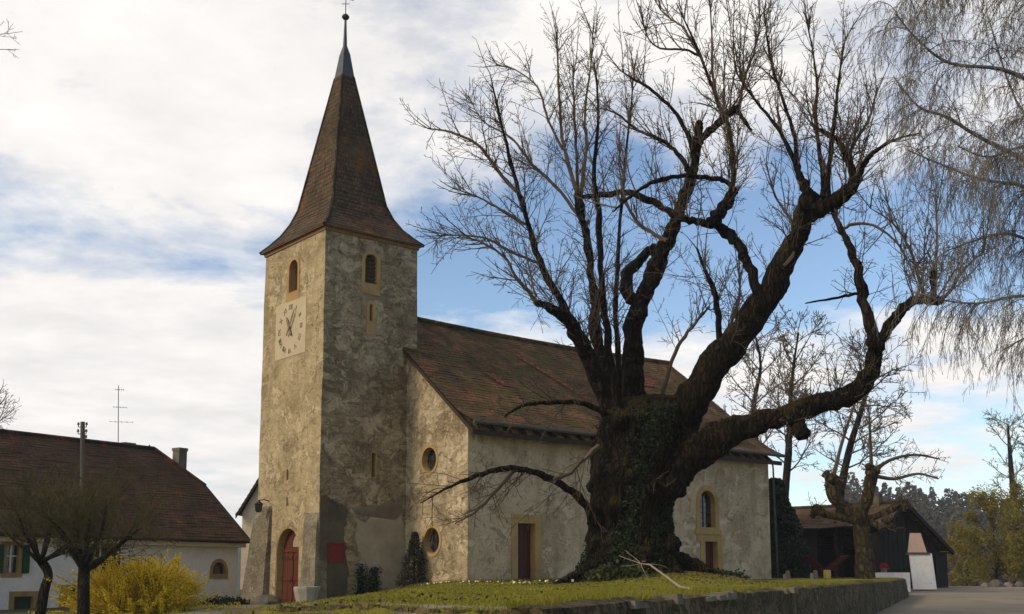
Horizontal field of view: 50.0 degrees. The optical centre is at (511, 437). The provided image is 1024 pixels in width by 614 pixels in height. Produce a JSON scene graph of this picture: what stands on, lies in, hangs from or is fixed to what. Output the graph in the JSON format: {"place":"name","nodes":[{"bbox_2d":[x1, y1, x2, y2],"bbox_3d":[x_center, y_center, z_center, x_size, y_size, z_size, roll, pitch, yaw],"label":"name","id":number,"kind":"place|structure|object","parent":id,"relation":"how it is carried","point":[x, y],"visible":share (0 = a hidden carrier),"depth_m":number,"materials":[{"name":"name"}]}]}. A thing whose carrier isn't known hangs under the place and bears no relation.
{"place":"outdoors","nodes":[
{"label":"outdoors","id":0,"kind":"place"},
{"bbox_2d":[0,455,140,613],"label":"bare tree","id":1,"kind":"object","parent":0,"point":[41,560],"visible":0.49,"depth_m":34.12,"materials":[{"name":"brown plant"}]},
{"bbox_2d":[4,459,177,613],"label":"bare tree","id":2,"kind":"object","parent":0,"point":[80,555],"visible":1,"depth_m":32.65,"materials":[{"name":"brown plant"}]},
{"bbox_2d":[0,589,284,613],"bbox_3d":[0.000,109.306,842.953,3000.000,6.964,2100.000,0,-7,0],"label":"ground","id":3,"kind":"structure","parent":0,"point":[64,609],"depth_m":37.58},
{"bbox_2d":[0,379,21,428],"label":"bare tree","id":4,"kind":"object","parent":3,"relation":"on","point":[3,407],"visible":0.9,"depth_m":58.94,"materials":[{"name":"brown plant"}]},
{"bbox_2d":[0,429,249,609],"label":"house","id":5,"kind":"structure","parent":3,"relation":"on","point":[208,534],"depth_m":44.40,"materials":[{"name":"stone"}]},
{"bbox_2d":[0,542,23,576],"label":"window","id":6,"kind":"structure","parent":5,"relation":"in","point":[12,567],"depth_m":38.30,"materials":[{"name":"stone"}]},
{"bbox_2d":[8,591,38,609],"bbox_3d":[-17.195,6.081,38.450,0.250,1.357,1.099,-5,-9,33],"label":"door","id":7,"kind":"structure","parent":5,"relation":"in","point":[17,599],"depth_m":38.53,"materials":[{"name":"stone"}]},
{"bbox_2d":[59,585,76,607],"bbox_3d":[-16.180,6.131,39.977,0.250,1.500,0.871,-5,-9,33],"label":"window","id":8,"kind":"structure","parent":5,"relation":"in","point":[73,587],"depth_m":39.91,"materials":[{"name":"stone"}]},
{"bbox_2d":[90,544,112,576],"bbox_3d":[-15.476,4.637,41.227,0.250,1.323,0.923,-5,-9,33],"label":"window","id":9,"kind":"structure","parent":5,"relation":"in","point":[99,553],"depth_m":41.27,"materials":[{"name":"grey glass"}]},
{"bbox_2d":[110,385,132,441],"bbox_3d":[-17.448,-0.705,49.006,0.976,3.271,0.541,2,-7,-17],"label":"aerial","id":10,"kind":"object","parent":5,"relation":"on","point":[118,389],"visible":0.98,"depth_m":49.01,"materials":[{"name":"metal"}]},
{"bbox_2d":[209,559,227,578],"bbox_3d":[-12.327,5.495,45.877,0.250,0.848,0.980,-5,-9,33],"label":"window","id":11,"kind":"structure","parent":5,"relation":"in","point":[218,569],"depth_m":45.92,"materials":[{"name":"stone"}]},
{"bbox_2d":[235,478,258,589],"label":"house","id":12,"kind":"structure","parent":3,"relation":"on","point":[246,511],"depth_m":64.25,"materials":[{"name":"paint"}]},
{"bbox_2d":[718,304,820,442],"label":"bare tree","id":13,"kind":"object","parent":3,"relation":"on","point":[760,369],"visible":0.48,"depth_m":72.90,"materials":[{"name":"brown plant"}]},
{"bbox_2d":[726,302,833,497],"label":"bare tree","id":14,"kind":"object","parent":3,"relation":"on","point":[788,460],"visible":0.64,"depth_m":66.39,"materials":[{"name":"brown plant"}]},
{"bbox_2d":[785,328,924,576],"bbox_3d":[19.147,1.416,60.199,8.135,14.476,6.704,0,-7,0],"label":"bare tree","id":15,"kind":"object","parent":3,"relation":"on","point":[849,450],"visible":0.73,"depth_m":60.44,"materials":[{"name":"brown plant"}]},
{"bbox_2d":[774,494,954,587],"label":"barn","id":16,"kind":"structure","parent":3,"relation":"on","point":[890,548],"depth_m":59.76,"materials":[{"name":"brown wood"}]},
{"bbox_2d":[927,551,950,587],"bbox_3d":[23.582,7.368,60.487,2.629,2.105,0.100,6,-9,-39],"label":"door","id":17,"kind":"structure","parent":16,"relation":"in","point":[940,558],"depth_m":60.58,"materials":[{"name":"grey wood"}]},
{"bbox_2d":[875,573,910,591],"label":"wall","id":18,"kind":"structure","parent":3,"relation":"on","point":[906,576],"depth_m":53.08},
{"bbox_2d":[880,563,888,572],"bbox_3d":[18.096,6.330,53.332,0.455,0.480,0.437,0,-7,0],"label":"flower pot","id":19,"kind":"object","parent":18,"relation":"on","point":[883,568],"visible":1,"depth_m":53.23,"materials":[{"name":"stone"}]},
{"bbox_2d":[832,0,1023,423],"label":"birch tree","id":20,"kind":"object","parent":3,"relation":"on","point":[984,171],"visible":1,"depth_m":23.87,"materials":[{"name":"grey plant"}]},
{"bbox_2d":[940,517,990,585],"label":"leafy tree","id":21,"kind":"object","parent":3,"relation":"on","point":[956,544],"visible":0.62,"depth_m":91.10,"materials":[{"name":"green plant"}]},
{"bbox_2d":[954,482,1023,583],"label":"leafy tree","id":22,"kind":"object","parent":3,"relation":"on","point":[986,500],"visible":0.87,"depth_m":81.55,"materials":[{"name":"green plant"}]},
{"bbox_2d":[982,408,1023,584],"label":"pale budding tree","id":23,"kind":"object","parent":3,"relation":"on","point":[1011,476],"visible":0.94,"depth_m":96.89,"materials":[{"name":"brown plant"}]},
{"bbox_2d":[995,479,1023,583],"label":"leafy tree","id":24,"kind":"object","parent":3,"relation":"on","point":[1015,493],"visible":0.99,"depth_m":76.28,"materials":[{"name":"green plant"}]},
{"bbox_2d":[1009,414,1023,494],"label":"pale budding tree","id":25,"kind":"object","parent":3,"relation":"on","point":[1020,443],"visible":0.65,"depth_m":90.97,"materials":[{"name":"brown plant"}]},
{"bbox_2d":[237,548,240,588],"bbox_3d":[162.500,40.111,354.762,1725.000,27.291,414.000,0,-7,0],"label":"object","id":26,"kind":"structure","parent":0,"point":[239,568],"depth_m":266.49,"materials":[{"name":"metal"}]},
{"bbox_2d":[831,472,1023,586],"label":"forest","id":27,"kind":"object","parent":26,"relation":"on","point":[936,518],"visible":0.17,"depth_m":250.69,"materials":[{"name":"green plant"}]},
{"bbox_2d":[178,601,506,613],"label":"path","id":28,"kind":"structure","parent":0,"point":[216,611],"depth_m":11.02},
{"bbox_2d":[0,0,1023,527],"label":"sky","id":29,"kind":"structure","parent":0,"point":[151,151],"materials":[{"name":"white"}]},
{"bbox_2d":[160,571,901,613],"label":"lawn","id":30,"kind":"structure","parent":0,"point":[379,610],"depth_m":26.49,"materials":[{"name":"green plant"}]},
{"bbox_2d":[0,18,22,57],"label":"overhanging tree","id":31,"kind":"object","parent":30,"relation":"on","point":[11,37],"visible":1,"depth_m":22.68,"materials":[{"name":"brown plant"}]},
{"bbox_2d":[77,422,87,541],"bbox_3d":[-14.694,2.944,37.423,0.603,7.017,0.210,0,-7,0],"label":"telegraph pole","id":32,"kind":"object","parent":30,"relation":"on","point":[83,436],"visible":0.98,"depth_m":37.67,"materials":[{"name":"grey wood"}]},
{"bbox_2d":[28,549,240,613],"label":"forsythia bush","id":33,"kind":"object","parent":30,"relation":"on","point":[146,587],"visible":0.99,"depth_m":35.02,"materials":[{"name":"yellow plant"}]},
{"bbox_2d":[199,595,250,604],"bbox_3d":[-10.846,6.247,41.574,2.677,0.547,0.910,0,-7,0],"label":"hedge","id":34,"kind":"object","parent":30,"relation":"on","point":[217,601],"visible":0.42,"depth_m":41.41,"materials":[{"name":"green plant"}]},
{"bbox_2d":[250,595,281,604],"bbox_3d":[-9.115,6.079,40.776,1.261,0.460,1.236,0,-7,0],"label":"boulder","id":35,"kind":"object","parent":30,"relation":"on","point":[266,600],"visible":0.82,"depth_m":40.36,"materials":[{"name":"grey stone"}]},
{"bbox_2d":[293,586,319,601],"bbox_3d":[-7.138,5.573,38.209,0.935,0.750,0.949,0,-7,0],"label":"stone planter","id":36,"kind":"object","parent":30,"relation":"on","point":[301,593],"visible":0.77,"depth_m":37.89,"materials":[{"name":"grey stone"}]},
{"bbox_2d":[232,603,502,613],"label":"kerb","id":37,"kind":"structure","parent":30,"relation":"on","point":[373,606],"depth_m":10.38,"materials":[{"name":"stone"}]},
{"bbox_2d":[395,531,428,586],"bbox_3d":[-3.732,4.560,40.990,1.321,2.130,1.516,0,-7,0],"label":"conifer bush","id":38,"kind":"object","parent":30,"relation":"on","point":[414,541],"visible":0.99,"depth_m":40.82,"materials":[{"name":"green plant"}]},
{"bbox_2d":[421,579,573,585],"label":"primroses","id":39,"kind":"object","parent":30,"relation":"on","point":[572,580],"visible":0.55,"depth_m":34.94,"materials":[{"name":"green plant"}]},
{"bbox_2d":[241,0,785,602],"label":"church","id":40,"kind":"structure","parent":30,"relation":"on","point":[373,382],"depth_m":42.20,"materials":[{"name":"stone"}]},
{"bbox_2d":[255,499,269,511],"bbox_3d":[-9.774,2.668,42.773,0.337,0.519,0.656,-5,-8,32],"label":"wall lamp","id":41,"kind":"object","parent":40,"relation":"attached to","point":[258,505],"visible":1,"depth_m":42.56,"materials":[{"name":"metal"}]},
{"bbox_2d":[275,527,298,602],"bbox_3d":[-8.346,5.150,41.529,0.370,3.876,2.190,6,-9,-39],"label":"door","id":42,"kind":"structure","parent":40,"relation":"in","point":[287,553],"depth_m":41.97,"materials":[{"name":"wood"}]},
{"bbox_2d":[286,468,288,482],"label":"window","id":43,"kind":"structure","parent":40,"relation":"in","point":[287,472],"depth_m":42.05,"materials":[{"name":"stone"}]},
{"bbox_2d":[286,256,299,302],"bbox_3d":[-8.409,-6.166,43.050,0.405,1.869,0.980,6,-9,-39],"label":"window","id":44,"kind":"structure","parent":40,"relation":"in","point":[293,269],"depth_m":43.20,"materials":[{"name":"beige stone"}]},
{"bbox_2d":[327,542,345,561],"bbox_3d":[-6.422,4.206,40.122,0.730,0.710,0.082,6,-9,-39],"label":"notice board","id":45,"kind":"object","parent":40,"relation":"attached to","point":[335,552],"visible":1,"depth_m":40.10,"materials":[{"name":"red paint"}]},
{"bbox_2d":[351,563,372,594],"bbox_3d":[-5.604,5.371,40.678,0.887,1.397,0.473,6,-10,-42],"label":"climbing weed","id":46,"kind":"object","parent":40,"relation":"attached to","point":[361,578],"visible":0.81,"depth_m":40.61,"materials":[{"name":"green plant"}]},
{"bbox_2d":[366,301,375,333],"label":"window","id":47,"kind":"structure","parent":40,"relation":"in","point":[371,306],"depth_m":42.20,"materials":[{"name":"stone"}]},
{"bbox_2d":[362,250,380,295],"bbox_3d":[-5.538,-6.351,42.516,0.840,1.735,0.325,6,-9,-39],"label":"window","id":48,"kind":"structure","parent":40,"relation":"in","point":[371,263],"depth_m":42.51,"materials":[{"name":"stone"}]},
{"bbox_2d":[365,566,382,592],"bbox_3d":[-5.230,5.422,40.990,0.864,1.197,0.355,6,-9,-38],"label":"climbing weed","id":49,"kind":"object","parent":40,"relation":"attached to","point":[373,587],"visible":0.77,"depth_m":40.94,"materials":[{"name":"green plant"}]},
{"bbox_2d":[371,452,376,477],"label":"window","id":50,"kind":"structure","parent":40,"relation":"in","point":[373,454],"depth_m":41.76,"materials":[{"name":"stone"}]},
{"bbox_2d":[420,444,437,474],"bbox_3d":[-3.003,0.855,41.494,0.345,1.160,1.160,6,-9,-39],"label":"window","id":51,"kind":"structure","parent":40,"relation":"in","point":[429,455],"depth_m":41.70,"materials":[{"name":"stone"}]},
{"bbox_2d":[422,524,441,556],"bbox_3d":[-2.863,3.861,40.949,0.345,1.220,1.220,6,-9,-39],"label":"window","id":52,"kind":"structure","parent":40,"relation":"in","point":[431,551],"depth_m":41.14,"materials":[{"name":"stone"}]},
{"bbox_2d":[511,514,541,580],"bbox_3d":[0.434,4.159,41.038,1.460,2.510,0.370,6,-9,-39],"label":"door","id":53,"kind":"structure","parent":40,"relation":"in","point":[526,544],"depth_m":41.18,"materials":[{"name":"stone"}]},
{"bbox_2d":[696,485,719,541],"bbox_3d":[8.405,3.316,47.827,1.500,2.441,0.345,6,-9,-39],"label":"window","id":54,"kind":"structure","parent":40,"relation":"in","point":[707,503],"depth_m":47.99,"materials":[{"name":"stone"}]},
{"bbox_2d":[700,535,722,569],"bbox_3d":[8.558,5.234,47.726,1.450,1.930,0.370,6,-9,-39],"label":"door","id":55,"kind":"structure","parent":40,"relation":"in","point":[711,553],"depth_m":47.93,"materials":[{"name":"stone"}]},
{"bbox_2d":[584,559,663,580],"bbox_3d":[2.990,3.451,28.385,2.277,0.595,1.133,0,-7,0],"label":"ground ivy","id":56,"kind":"object","parent":30,"relation":"on","point":[613,571],"visible":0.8,"depth_m":28.14,"materials":[{"name":"green plant"}]},
{"bbox_2d":[621,550,694,589],"bbox_3d":[3.234,2.745,23.243,1.132,0.882,8.409,0,-7,0],"label":"fallen branch","id":57,"kind":"object","parent":30,"relation":"on","point":[671,580],"visible":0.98,"depth_m":24.82,"materials":[{"name":"brown wood"}]},
{"bbox_2d":[399,0,999,583],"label":"lime tree","id":58,"kind":"object","parent":30,"relation":"on","point":[649,454],"visible":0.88,"depth_m":29.29,"materials":[{"name":"brown plant"}]},
{"bbox_2d":[498,577,908,613],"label":"retaining wall","id":59,"kind":"structure","parent":30,"relation":"on","point":[872,597],"depth_m":16.57,"materials":[{"name":"stone"}]},
{"bbox_2d":[712,567,750,577],"bbox_3d":[7.865,5.400,42.931,3.290,0.661,1.914,0,-7,0],"label":"ground ivy","id":60,"kind":"object","parent":30,"relation":"on","point":[735,573],"visible":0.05,"depth_m":42.64,"materials":[{"name":"green plant"}]},
{"bbox_2d":[785,570,790,578],"bbox_3d":[12.835,6.414,51.101,0.245,0.420,0.244,3,-8,-24],"label":"stone post","id":61,"kind":"object","parent":30,"relation":"on","point":[787,572],"visible":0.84,"depth_m":51.00,"materials":[{"name":"grey stone"}]},
{"bbox_2d":[769,477,811,577],"bbox_3d":[13.563,4.742,55.910,3.402,5.415,3.863,0,-7,0],"label":"ivy tree","id":62,"kind":"object","parent":30,"relation":"on","point":[791,538],"visible":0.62,"depth_m":54.95,"materials":[{"name":"green plant"}]},
{"bbox_2d":[813,570,817,578],"bbox_3d":[14.131,6.410,51.103,0.253,0.460,0.250,-3,-8,20],"label":"stone post","id":63,"kind":"object","parent":30,"relation":"on","point":[815,573],"visible":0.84,"depth_m":51.01,"materials":[{"name":"grey stone"}]},
{"bbox_2d":[802,555,848,577],"bbox_3d":[15.335,6.351,53.626,2.001,1.169,1.300,0,-7,0],"label":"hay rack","id":64,"kind":"object","parent":30,"relation":"on","point":[819,566],"visible":0.89,"depth_m":53.33,"materials":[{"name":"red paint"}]},
{"bbox_2d":[801,365,949,578],"bbox_3d":[17.208,1.690,51.099,7.311,10.305,2.751,0,-7,0],"label":"pollard tree","id":65,"kind":"object","parent":30,"relation":"on","point":[858,518],"visible":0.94,"depth_m":50.59,"materials":[{"name":"brown plant"}]},
{"bbox_2d":[823,570,830,578],"bbox_3d":[14.994,6.524,52.194,0.370,0.430,0.370,0,-7,0],"label":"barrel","id":66,"kind":"object","parent":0,"point":[826,574],"visible":0.9,"depth_m":52.06,"materials":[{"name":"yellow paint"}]},
{"bbox_2d":[876,586,1023,613],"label":"road","id":67,"kind":"structure","parent":0,"point":[973,600],"depth_m":41.03,"materials":[{"name":"grey asphalt"}]},
{"bbox_2d":[906,533,936,588],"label":"wall pier","id":68,"kind":"structure","parent":67,"relation":"on","point":[922,567],"depth_m":54.64,"materials":[{"name":"white paint"}]},
{"bbox_2d":[980,583,988,586],"bbox_3d":[27.348,8.544,63.433,0.500,0.260,0.512,-3,-8,22],"label":"boulder","id":69,"kind":"object","parent":67,"relation":"on","point":[984,584],"visible":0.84,"depth_m":63.27,"materials":[{"name":"stone"}]},
{"bbox_2d":[989,579,1003,586],"bbox_3d":[28.009,8.441,63.416,0.822,0.460,0.789,-5,-8,32],"label":"boulder","id":70,"kind":"object","parent":67,"relation":"on","point":[995,583],"visible":0.84,"depth_m":63.18,"materials":[{"name":"grey stone"}]},
{"bbox_2d":[1004,582,1012,586],"bbox_3d":[28.667,8.523,63.424,0.526,0.300,0.529,3,-8,-24],"label":"boulder","id":71,"kind":"object","parent":67,"relation":"on","point":[1007,584],"visible":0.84,"depth_m":63.25,"materials":[{"name":"stone"}]},
{"bbox_2d":[1014,581,1023,586],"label":"boulder","id":72,"kind":"object","parent":67,"relation":"on","point":[1019,584],"visible":0.87,"depth_m":63.24,"materials":[{"name":"grey stone"}]}
]}

